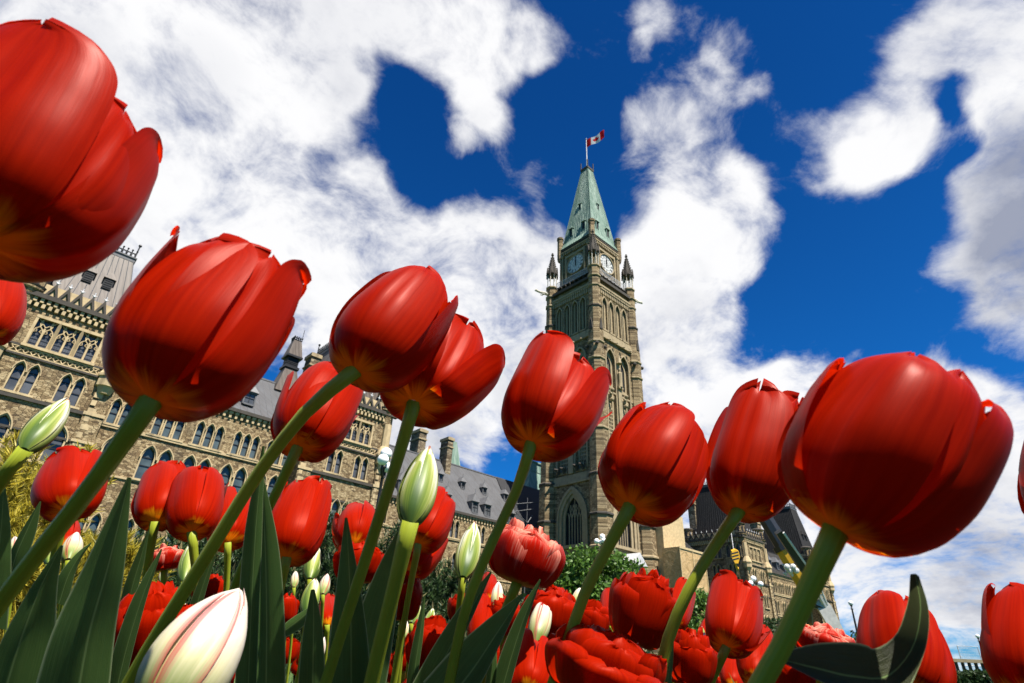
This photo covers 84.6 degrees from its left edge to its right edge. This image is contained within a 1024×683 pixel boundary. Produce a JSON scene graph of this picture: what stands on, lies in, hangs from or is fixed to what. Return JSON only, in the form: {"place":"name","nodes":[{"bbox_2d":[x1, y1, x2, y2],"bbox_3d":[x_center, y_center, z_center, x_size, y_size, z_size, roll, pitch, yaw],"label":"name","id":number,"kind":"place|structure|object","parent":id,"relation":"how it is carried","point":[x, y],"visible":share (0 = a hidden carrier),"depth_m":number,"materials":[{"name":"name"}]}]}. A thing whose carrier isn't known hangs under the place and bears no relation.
{"place":"outdoors","nodes":[
{"label":"outdoors","id":0,"kind":"place"},
{"bbox_2d":[0,245,540,604],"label":"parliament building","id":1,"kind":"structure","parent":0,"point":[50,352],"depth_m":47.09,"materials":[{"name":"stone"}]},
{"bbox_2d":[0,411,12,454],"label":"window","id":2,"kind":"structure","parent":1,"relation":"in","point":[3,420],"depth_m":38.12,"materials":[{"name":"stone"}]},
{"bbox_2d":[0,360,41,397],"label":"window","id":3,"kind":"structure","parent":1,"relation":"in","point":[10,385],"depth_m":39.55,"materials":[{"name":"glass"}]},
{"bbox_2d":[26,425,68,464],"bbox_3d":[-32.580,7.034,39.138,2.700,2.957,0.430,27,-37,-35],"label":"window","id":4,"kind":"structure","parent":1,"relation":"in","point":[58,442],"depth_m":39.65,"materials":[{"name":"stone"}]},
{"bbox_2d":[20,314,103,365],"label":"window","id":5,"kind":"structure","parent":1,"relation":"in","point":[55,339],"depth_m":41.93,"materials":[{"name":"stone"}]},
{"bbox_2d":[46,373,86,409],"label":"window","id":6,"kind":"structure","parent":1,"relation":"in","point":[62,389],"depth_m":41.21,"materials":[{"name":"glass"}]},
{"bbox_2d":[79,512,102,539],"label":"window","id":7,"kind":"structure","parent":1,"relation":"in","point":[94,520],"depth_m":40.95,"materials":[{"name":"stone"}]},
{"bbox_2d":[102,398,130,426],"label":"window","id":8,"kind":"structure","parent":1,"relation":"in","point":[114,409],"depth_m":44.22,"materials":[{"name":"glass"}]},
{"bbox_2d":[130,444,173,480],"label":"window","id":9,"kind":"structure","parent":1,"relation":"in","point":[146,456],"depth_m":44.69,"materials":[{"name":"stone"}]},
{"bbox_2d":[146,417,186,442],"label":"window","id":10,"kind":"structure","parent":1,"relation":"in","point":[157,422],"depth_m":46.21,"materials":[{"name":"glass"}]},
{"bbox_2d":[182,454,211,468],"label":"window","id":11,"kind":"structure","parent":1,"relation":"in","point":[188,462],"depth_m":46.71,"materials":[{"name":"stone"}]},
{"bbox_2d":[188,420,225,452],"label":"window","id":12,"kind":"structure","parent":1,"relation":"in","point":[199,427],"depth_m":48.13,"materials":[{"name":"stone"}]},
{"bbox_2d":[219,463,247,491],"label":"window","id":13,"kind":"structure","parent":1,"relation":"in","point":[238,477],"depth_m":48.46,"materials":[{"name":"stone"}]},
{"bbox_2d":[226,430,260,461],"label":"window","id":14,"kind":"structure","parent":1,"relation":"in","point":[236,438],"depth_m":49.95,"materials":[{"name":"stone"}]},
{"bbox_2d":[264,474,277,496],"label":"window","id":15,"kind":"structure","parent":1,"relation":"in","point":[270,484],"depth_m":50.42,"materials":[{"name":"stone"}]},
{"bbox_2d":[265,439,286,467],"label":"window","id":16,"kind":"structure","parent":1,"relation":"in","point":[269,443],"depth_m":51.58,"materials":[{"name":"stone"}]},
{"bbox_2d":[322,450,343,476],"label":"window","id":17,"kind":"structure","parent":1,"relation":"in","point":[338,457],"depth_m":53.42,"materials":[{"name":"stone"}]},
{"bbox_2d":[328,498,348,523],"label":"window","id":18,"kind":"structure","parent":1,"relation":"in","point":[334,506],"depth_m":52.13,"materials":[{"name":"stone"}]},
{"bbox_2d":[349,455,368,482],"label":"window","id":19,"kind":"structure","parent":1,"relation":"in","point":[355,466],"depth_m":55.04,"materials":[{"name":"stone"}]},
{"bbox_2d":[344,418,374,447],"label":"window","id":20,"kind":"structure","parent":1,"relation":"in","point":[363,436],"depth_m":56.45,"materials":[{"name":"stone"}]},
{"bbox_2d":[448,519,459,539],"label":"window","id":21,"kind":"structure","parent":1,"relation":"in","point":[455,523],"depth_m":72.29,"materials":[{"name":"stone"}]},
{"bbox_2d":[0,0,1023,670],"label":"sky","id":22,"kind":"structure","parent":0,"point":[789,189],"materials":[{"name":"blue"}]},
{"bbox_2d":[684,481,839,625],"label":"parliament building","id":23,"kind":"structure","parent":0,"point":[759,559],"depth_m":108.97,"materials":[{"name":"stone"}]},
{"bbox_2d":[748,545,762,563],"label":"window","id":24,"kind":"structure","parent":23,"relation":"in","point":[753,554],"depth_m":104.09,"materials":[{"name":"stone"}]},
{"bbox_2d":[760,517,822,596],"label":"mobile crane","id":25,"kind":"object","parent":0,"point":[790,557],"visible":0.48,"depth_m":60.22,"materials":[{"name":"yellow paint"}]},
{"bbox_2d":[731,533,739,576],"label":"hook block","id":26,"kind":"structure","parent":25,"relation":"hanging from","point":[735,556],"depth_m":59.72,"materials":[{"name":"yellow paint"}]},
{"bbox_2d":[806,591,842,629],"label":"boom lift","id":27,"kind":"object","parent":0,"point":[823,607],"visible":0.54,"depth_m":51.70,"materials":[{"name":"white paint"}]},
{"bbox_2d":[953,659,985,670],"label":"terrace wall","id":28,"kind":"structure","parent":0,"point":[968,661],"depth_m":34.23,"materials":[{"name":"stone"}]},
{"label":"flower bed soil","id":29,"kind":"structure","parent":0,"visible":0},
{"bbox_2d":[0,280,26,629],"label":"tulip","id":30,"kind":"object","parent":29,"relation":"on","point":[13,302],"visible":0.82,"depth_m":0.42,"materials":[{"name":"red plant"}]},
{"bbox_2d":[0,397,69,682],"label":"tulip bud","id":31,"kind":"object","parent":29,"relation":"on","point":[25,640],"visible":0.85,"depth_m":0.37,"materials":[{"name":"green plant"}]},
{"bbox_2d":[57,520,80,618],"bbox_3d":[-0.928,0.597,1.058,0.130,0.538,0.144,7,-30,-8],"label":"tulip","id":32,"kind":"object","parent":29,"relation":"on","point":[74,528],"visible":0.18,"depth_m":1.12,"materials":[{"name":"red plant"}]},
{"bbox_2d":[58,532,82,616],"bbox_3d":[-0.710,0.514,0.813,0.054,0.463,0.129,6,-30,-5],"label":"tulip bud","id":33,"kind":"object","parent":29,"relation":"on","point":[72,545],"visible":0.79,"depth_m":0.87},
{"bbox_2d":[11,445,130,682],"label":"tulip","id":34,"kind":"object","parent":29,"relation":"on","point":[80,647],"visible":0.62,"depth_m":0.34,"materials":[{"name":"red plant"}]},
{"bbox_2d":[0,17,162,282],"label":"tulip","id":35,"kind":"object","parent":29,"relation":"on","point":[81,157],"visible":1,"depth_m":0.20,"materials":[{"name":"red plant"}]},
{"bbox_2d":[0,525,175,640],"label":"golden pine shrub","id":36,"kind":"object","parent":29,"relation":"on","point":[131,551],"visible":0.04,"depth_m":2.50,"materials":[{"name":"yellow plant"}]},
{"bbox_2d":[110,549,195,682],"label":"double tulip","id":37,"kind":"object","parent":29,"relation":"on","point":[142,608],"visible":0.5,"depth_m":0.44,"materials":[{"name":"red plant"}]},
{"bbox_2d":[120,460,185,600],"bbox_3d":[-0.459,0.384,0.621,0.069,0.523,0.197,10,-30,-12],"label":"tulip","id":38,"kind":"object","parent":29,"relation":"on","point":[149,499],"visible":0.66,"depth_m":0.66,"materials":[{"name":"red plant"}]},
{"bbox_2d":[0,225,311,617],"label":"tulip","id":39,"kind":"object","parent":29,"relation":"on","point":[202,330],"visible":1,"depth_m":0.21,"materials":[{"name":"red plant"}]},
{"bbox_2d":[152,543,183,584],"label":"double tulip","id":40,"kind":"object","parent":29,"relation":"on","point":[169,558],"visible":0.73,"depth_m":0.94,"materials":[{"name":"red plant"}]},
{"bbox_2d":[177,546,190,604],"bbox_3d":[-0.496,0.509,0.771,0.045,0.449,0.122,4,-30,-1],"label":"tulip bud","id":41,"kind":"object","parent":29,"relation":"on","point":[184,567],"visible":0.4,"depth_m":0.82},
{"bbox_2d":[134,588,247,682],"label":"tulip bud","id":42,"kind":"object","parent":29,"relation":"on","point":[202,641],"visible":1,"depth_m":0.26,"materials":[{"name":"plant"}]},
{"bbox_2d":[165,465,229,604],"bbox_3d":[-0.384,0.392,0.614,0.110,0.510,0.168,3,-30,0],"label":"tulip","id":43,"kind":"object","parent":29,"relation":"on","point":[194,504],"visible":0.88,"depth_m":0.65,"materials":[{"name":"red plant"}]},
{"bbox_2d":[191,574,223,598],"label":"double tulip","id":44,"kind":"object","parent":29,"relation":"on","point":[215,584],"visible":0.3,"depth_m":0.95,"materials":[{"name":"red plant"}]},
{"bbox_2d":[206,486,250,591],"bbox_3d":[-0.467,0.482,0.817,0.091,0.544,0.142,4,-30,-1],"label":"tulip","id":45,"kind":"object","parent":29,"relation":"on","point":[233,540],"visible":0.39,"depth_m":0.86,"materials":[{"name":"red plant"}]},
{"bbox_2d":[235,446,331,682],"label":"tulip","id":46,"kind":"object","parent":29,"relation":"on","point":[284,535],"visible":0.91,"depth_m":0.42,"materials":[{"name":"red plant"}]},
{"bbox_2d":[121,265,457,682],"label":"tulip","id":47,"kind":"object","parent":29,"relation":"on","point":[389,329],"visible":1,"depth_m":0.34,"materials":[{"name":"red plant"}]},
{"bbox_2d":[284,593,299,641],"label":"tulip","id":48,"kind":"object","parent":29,"relation":"on","point":[291,604],"visible":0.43,"depth_m":1.00,"materials":[{"name":"red plant"}]},
{"bbox_2d":[286,571,298,682],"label":"tulip bud","id":49,"kind":"object","parent":29,"relation":"on","point":[294,581],"visible":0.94,"depth_m":1.30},
{"bbox_2d":[286,637,299,663],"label":"tulip","id":50,"kind":"object","parent":29,"relation":"on","point":[295,648],"visible":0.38,"depth_m":1.39,"materials":[{"name":"red plant"}]},
{"bbox_2d":[229,361,362,589],"bbox_3d":[-0.221,0.289,0.469,0.083,0.561,0.221,17,-32,-24],"label":"tulip","id":51,"kind":"object","parent":29,"relation":"on","point":[321,434],"visible":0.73,"depth_m":0.49,"materials":[{"name":"red plant"}]},
{"bbox_2d":[285,579,324,682],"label":"tulip bud","id":52,"kind":"object","parent":29,"relation":"on","point":[311,661],"visible":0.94,"depth_m":0.46,"materials":[{"name":"green plant"}]},
{"bbox_2d":[303,548,320,584],"bbox_3d":[-0.307,0.514,0.767,0.030,0.456,0.122,3,-30,-1],"label":"tulip bud","id":53,"kind":"object","parent":29,"relation":"on","point":[311,569],"visible":0.48,"depth_m":0.82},
{"bbox_2d":[319,574,329,627],"bbox_3d":[-0.392,0.680,1.068,0.035,0.454,0.130,3,-30,1],"label":"tulip bud","id":54,"kind":"object","parent":29,"relation":"on","point":[324,583],"visible":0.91,"depth_m":1.11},
{"bbox_2d":[319,593,334,663],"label":"tulip","id":55,"kind":"object","parent":29,"relation":"on","point":[328,607],"visible":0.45,"depth_m":1.11,"materials":[{"name":"red plant"}]},
{"bbox_2d":[327,500,374,682],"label":"tulip","id":56,"kind":"object","parent":29,"relation":"on","point":[351,522],"visible":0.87,"depth_m":0.42,"materials":[{"name":"red plant"}]},
{"bbox_2d":[333,541,383,582],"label":"double tulip","id":57,"kind":"object","parent":29,"relation":"on","point":[377,557],"visible":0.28,"depth_m":0.78,"materials":[{"name":"red plant"}]},
{"bbox_2d":[390,648,406,682],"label":"double tulip","id":58,"kind":"object","parent":29,"relation":"on","point":[403,667],"visible":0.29,"depth_m":1.05,"materials":[{"name":"red plant"}]},
{"bbox_2d":[363,445,437,682],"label":"tulip bud","id":59,"kind":"object","parent":29,"relation":"on","point":[416,493],"visible":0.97,"depth_m":0.34,"materials":[{"name":"green plant"}]},
{"bbox_2d":[396,570,422,682],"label":"double tulip","id":60,"kind":"object","parent":29,"relation":"on","point":[416,599],"visible":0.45,"depth_m":0.80,"materials":[{"name":"red plant"}]},
{"bbox_2d":[320,313,504,682],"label":"tulip","id":61,"kind":"object","parent":29,"relation":"on","point":[456,379],"visible":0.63,"depth_m":0.40,"materials":[{"name":"red plant"}]},
{"bbox_2d":[405,605,420,678],"bbox_3d":[-0.191,0.666,0.972,0.022,0.404,0.117,4,-30,-2],"label":"tulip bud","id":62,"kind":"object","parent":29,"relation":"on","point":[411,623],"visible":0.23,"depth_m":1.00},
{"bbox_2d":[390,538,447,682],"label":"tulip","id":63,"kind":"object","parent":29,"relation":"on","point":[427,564],"visible":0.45,"depth_m":0.60,"materials":[{"name":"red plant"}]},
{"bbox_2d":[391,486,455,682],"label":"tulip","id":64,"kind":"object","parent":29,"relation":"on","point":[433,530],"visible":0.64,"depth_m":0.78,"materials":[{"name":"red plant"}]},
{"bbox_2d":[405,615,447,669],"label":"double tulip","id":65,"kind":"object","parent":29,"relation":"on","point":[434,626],"visible":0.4,"depth_m":0.67,"materials":[{"name":"red plant"}]},
{"bbox_2d":[447,593,464,619],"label":"double tulip","id":66,"kind":"object","parent":29,"relation":"on","point":[451,607],"visible":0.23,"depth_m":1.00,"materials":[{"name":"red plant"}]},
{"bbox_2d":[454,522,480,612],"bbox_3d":[-0.060,0.422,0.581,0.027,0.455,0.139,3,-30,0],"label":"tulip bud","id":67,"kind":"object","parent":29,"relation":"on","point":[467,554],"visible":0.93,"depth_m":0.61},
{"bbox_2d":[467,593,492,635],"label":"tulip","id":68,"kind":"object","parent":29,"relation":"on","point":[482,613],"visible":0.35,"depth_m":0.84,"materials":[{"name":"red plant"}]},
{"bbox_2d":[482,572,496,596],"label":"tulip","id":69,"kind":"object","parent":29,"relation":"on","point":[491,583],"visible":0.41,"depth_m":1.35,"materials":[{"name":"red plant"}]},
{"bbox_2d":[491,582,502,652],"bbox_3d":[-0.032,0.576,0.819,0.020,0.424,0.118,3,-30,1],"label":"tulip bud","id":70,"kind":"object","parent":29,"relation":"on","point":[497,591],"visible":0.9,"depth_m":0.89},
{"bbox_2d":[487,594,519,650],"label":"double tulip","id":71,"kind":"object","parent":29,"relation":"on","point":[496,606],"visible":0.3,"depth_m":0.85,"materials":[{"name":"red plant"}]},
{"bbox_2d":[413,330,611,682],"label":"tulip","id":72,"kind":"object","parent":29,"relation":"on","point":[555,397],"visible":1,"depth_m":0.41,"materials":[{"name":"red plant"}]},
{"bbox_2d":[481,517,565,682],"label":"double tulip","id":73,"kind":"object","parent":29,"relation":"on","point":[528,556],"visible":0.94,"depth_m":0.55,"materials":[{"name":"pinkish red petal"},{"name":"green leaf"}]},
{"bbox_2d":[495,579,551,682],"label":"tulip bud","id":74,"kind":"object","parent":29,"relation":"on","point":[539,624],"visible":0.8,"depth_m":0.50,"materials":[{"name":"green plant"}]},
{"bbox_2d":[499,628,548,682],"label":"tulip","id":75,"kind":"object","parent":29,"relation":"on","point":[530,667],"visible":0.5,"depth_m":0.54,"materials":[{"name":"red plant"}]},
{"bbox_2d":[520,584,575,637],"bbox_3d":[0.029,0.492,0.638,0.076,0.398,0.136,14,-31,-19],"label":"double tulip","id":76,"kind":"object","parent":29,"relation":"on","point":[559,602],"visible":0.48,"depth_m":0.67,"materials":[{"name":"red plant"}]},
{"bbox_2d":[580,599,609,629],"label":"double tulip","id":77,"kind":"object","parent":29,"relation":"on","point":[596,612],"visible":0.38,"depth_m":0.89,"materials":[{"name":"red plant"}]},
{"bbox_2d":[545,623,666,682],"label":"double tulip","id":78,"kind":"object","parent":29,"relation":"on","point":[583,653],"visible":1,"depth_m":0.34,"materials":[{"name":"red plant"}]},
{"bbox_2d":[600,587,612,631],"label":"tulip","id":79,"kind":"object","parent":29,"relation":"on","point":[604,599],"visible":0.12,"depth_m":1.07,"materials":[{"name":"red plant"}]},
{"bbox_2d":[547,402,708,682],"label":"tulip","id":80,"kind":"object","parent":29,"relation":"on","point":[652,464],"visible":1,"depth_m":0.38,"materials":[{"name":"red plant"}]},
{"bbox_2d":[608,568,676,650],"bbox_3d":[0.133,0.440,0.543,0.075,0.405,0.132,2,-30,3],"label":"double tulip","id":81,"kind":"object","parent":29,"relation":"on","point":[641,604],"visible":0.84,"depth_m":0.57,"materials":[{"name":"red plant"}]},
{"bbox_2d":[671,577,695,682],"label":"tulip","id":82,"kind":"object","parent":29,"relation":"on","point":[677,590],"visible":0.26,"depth_m":0.95,"materials":[{"name":"red plant"}]},
{"bbox_2d":[672,627,716,682],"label":"double tulip","id":83,"kind":"object","parent":29,"relation":"on","point":[694,658],"visible":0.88,"depth_m":0.61,"materials":[{"name":"red plant"}]},
{"bbox_2d":[658,378,803,682],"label":"tulip","id":84,"kind":"object","parent":29,"relation":"on","point":[743,482],"visible":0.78,"depth_m":0.41,"materials":[{"name":"red plant"}]},
{"bbox_2d":[720,658,742,682],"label":"tulip","id":85,"kind":"object","parent":29,"relation":"on","point":[729,668],"visible":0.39,"depth_m":1.02,"materials":[{"name":"red plant"}]},
{"bbox_2d":[705,569,771,682],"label":"tulip","id":86,"kind":"object","parent":29,"relation":"on","point":[733,617],"visible":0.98,"depth_m":0.68,"materials":[{"name":"red plant"}]},
{"bbox_2d":[736,624,772,682],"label":"tulip","id":87,"kind":"object","parent":29,"relation":"on","point":[746,666],"visible":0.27,"depth_m":0.82,"materials":[{"name":"red plant"}]},
{"bbox_2d":[775,665,815,682],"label":"double tulip","id":88,"kind":"object","parent":29,"relation":"on","point":[788,674],"visible":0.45,"depth_m":0.65,"materials":[{"name":"red plant"}]},
{"bbox_2d":[796,622,855,682],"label":"double tulip","id":89,"kind":"object","parent":29,"relation":"on","point":[816,632],"visible":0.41,"depth_m":0.61,"materials":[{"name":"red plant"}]},
{"bbox_2d":[747,352,1013,682],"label":"tulip","id":90,"kind":"object","parent":29,"relation":"on","point":[898,455],"visible":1,"depth_m":0.18,"materials":[{"name":"red plant"}]},
{"bbox_2d":[856,590,956,682],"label":"tulip","id":91,"kind":"object","parent":29,"relation":"on","point":[882,613],"visible":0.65,"depth_m":0.48,"materials":[{"name":"red plant"}]},
{"bbox_2d":[980,582,1023,682],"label":"tulip","id":92,"kind":"object","parent":29,"relation":"on","point":[1002,636],"visible":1,"depth_m":0.53,"materials":[{"name":"red plant"}]},
{"bbox_2d":[1017,442,1023,513],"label":"tulip","id":93,"kind":"object","parent":29,"relation":"on","point":[1020,486],"visible":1,"depth_m":0.39,"materials":[{"name":"red plant"}]},
{"label":"ground","id":94,"kind":"structure","parent":0,"visible":0},
{"bbox_2d":[0,427,116,641],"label":"golden pine shrub","id":95,"kind":"object","parent":94,"relation":"on","point":[18,491],"visible":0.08,"depth_m":2.65,"materials":[{"name":"yellow plant"}]},
{"bbox_2d":[84,527,145,547],"bbox_3d":[-3.691,2.265,4.886,1.876,1.471,2.096,27,-37,-35],"label":"mountain pine","id":96,"kind":"object","parent":94,"relation":"on","point":[140,534],"depth_m":5.17,"materials":[{"name":"green plant"}]},
{"bbox_2d":[130,531,242,604],"bbox_3d":[-3.015,2.296,5.071,1.961,1.664,1.942,-4,-30,12],"label":"mountain pine","id":97,"kind":"object","parent":94,"relation":"on","point":[182,545],"visible":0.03,"depth_m":5.00,"materials":[{"name":"green plant"}]},
{"bbox_2d":[211,483,369,682],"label":"mountain pine","id":98,"kind":"object","parent":94,"relation":"on","point":[328,550],"visible":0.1,"depth_m":5.33,"materials":[{"name":"green plant"}]},
{"bbox_2d":[287,499,444,682],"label":"mountain pine","id":99,"kind":"object","parent":94,"relation":"on","point":[390,537],"visible":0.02,"depth_m":6.00,"materials":[{"name":"green plant"}]},
{"bbox_2d":[375,448,391,509],"bbox_3d":[-5.549,8.023,22.162,0.497,7.962,1.522,4,-30,-2],"label":"street lamp","id":100,"kind":"object","parent":94,"relation":"on","point":[385,455],"visible":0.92,"depth_m":23.29,"materials":[{"name":"glass"}]},
{"bbox_2d":[392,553,503,671],"bbox_3d":[-0.694,3.134,6.310,2.031,1.659,2.045,27,-37,-35],"label":"mountain pine","id":101,"kind":"object","parent":94,"relation":"on","point":[442,583],"visible":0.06,"depth_m":6.19,"materials":[{"name":"green plant"}]},
{"bbox_2d":[535,138,658,654],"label":"clock tower","id":102,"kind":"structure","parent":94,"relation":"on","point":[591,309],"depth_m":87.93,"materials":[{"name":"stone"}]},
{"bbox_2d":[556,486,589,548],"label":"window","id":103,"kind":"structure","parent":102,"relation":"in","point":[572,513],"depth_m":76.26,"materials":[{"name":"stone"}]},
{"bbox_2d":[587,130,603,146],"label":"flag","id":104,"kind":"object","parent":102,"relation":"attached to","point":[599,137],"visible":1,"depth_m":115.22,"materials":[{"name":"red fabric"}]},
{"bbox_2d":[612,507,641,553],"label":"window","id":105,"kind":"structure","parent":102,"relation":"in","point":[626,542],"depth_m":75.41,"materials":[{"name":"stone"}]},
{"bbox_2d":[553,542,647,600],"bbox_3d":[3.595,11.123,23.654,4.771,4.922,4.330,27,-37,-35],"label":"round tree","id":106,"kind":"object","parent":94,"relation":"on","point":[575,571],"visible":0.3,"depth_m":23.29,"materials":[{"name":"green plant"}]},
{"bbox_2d":[655,517,708,624],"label":"hoarding","id":107,"kind":"object","parent":94,"relation":"on","point":[677,559],"visible":0.29,"depth_m":74.85,"materials":[{"name":"brown wood"}]},
{"bbox_2d":[685,587,708,633],"bbox_3d":[8.839,13.721,26.756,3.675,3.961,3.701,27,-37,-35],"label":"round tree","id":108,"kind":"object","parent":94,"relation":"on","point":[697,617],"visible":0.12,"depth_m":26.80,"materials":[{"name":"green plant"}]},
{"bbox_2d":[763,617,856,648],"bbox_3d":[20.862,20.697,37.375,19.364,3.436,3.350,23,-35,-32],"label":"hedge","id":109,"kind":"object","parent":94,"relation":"on","point":[770,623],"visible":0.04,"depth_m":34.25,"materials":[{"name":"green plant"}]},
{"bbox_2d":[956,668,992,682],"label":"hedge","id":110,"kind":"object","parent":94,"relation":"on","point":[972,676],"visible":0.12,"depth_m":27.88,"materials":[{"name":"green plant"}]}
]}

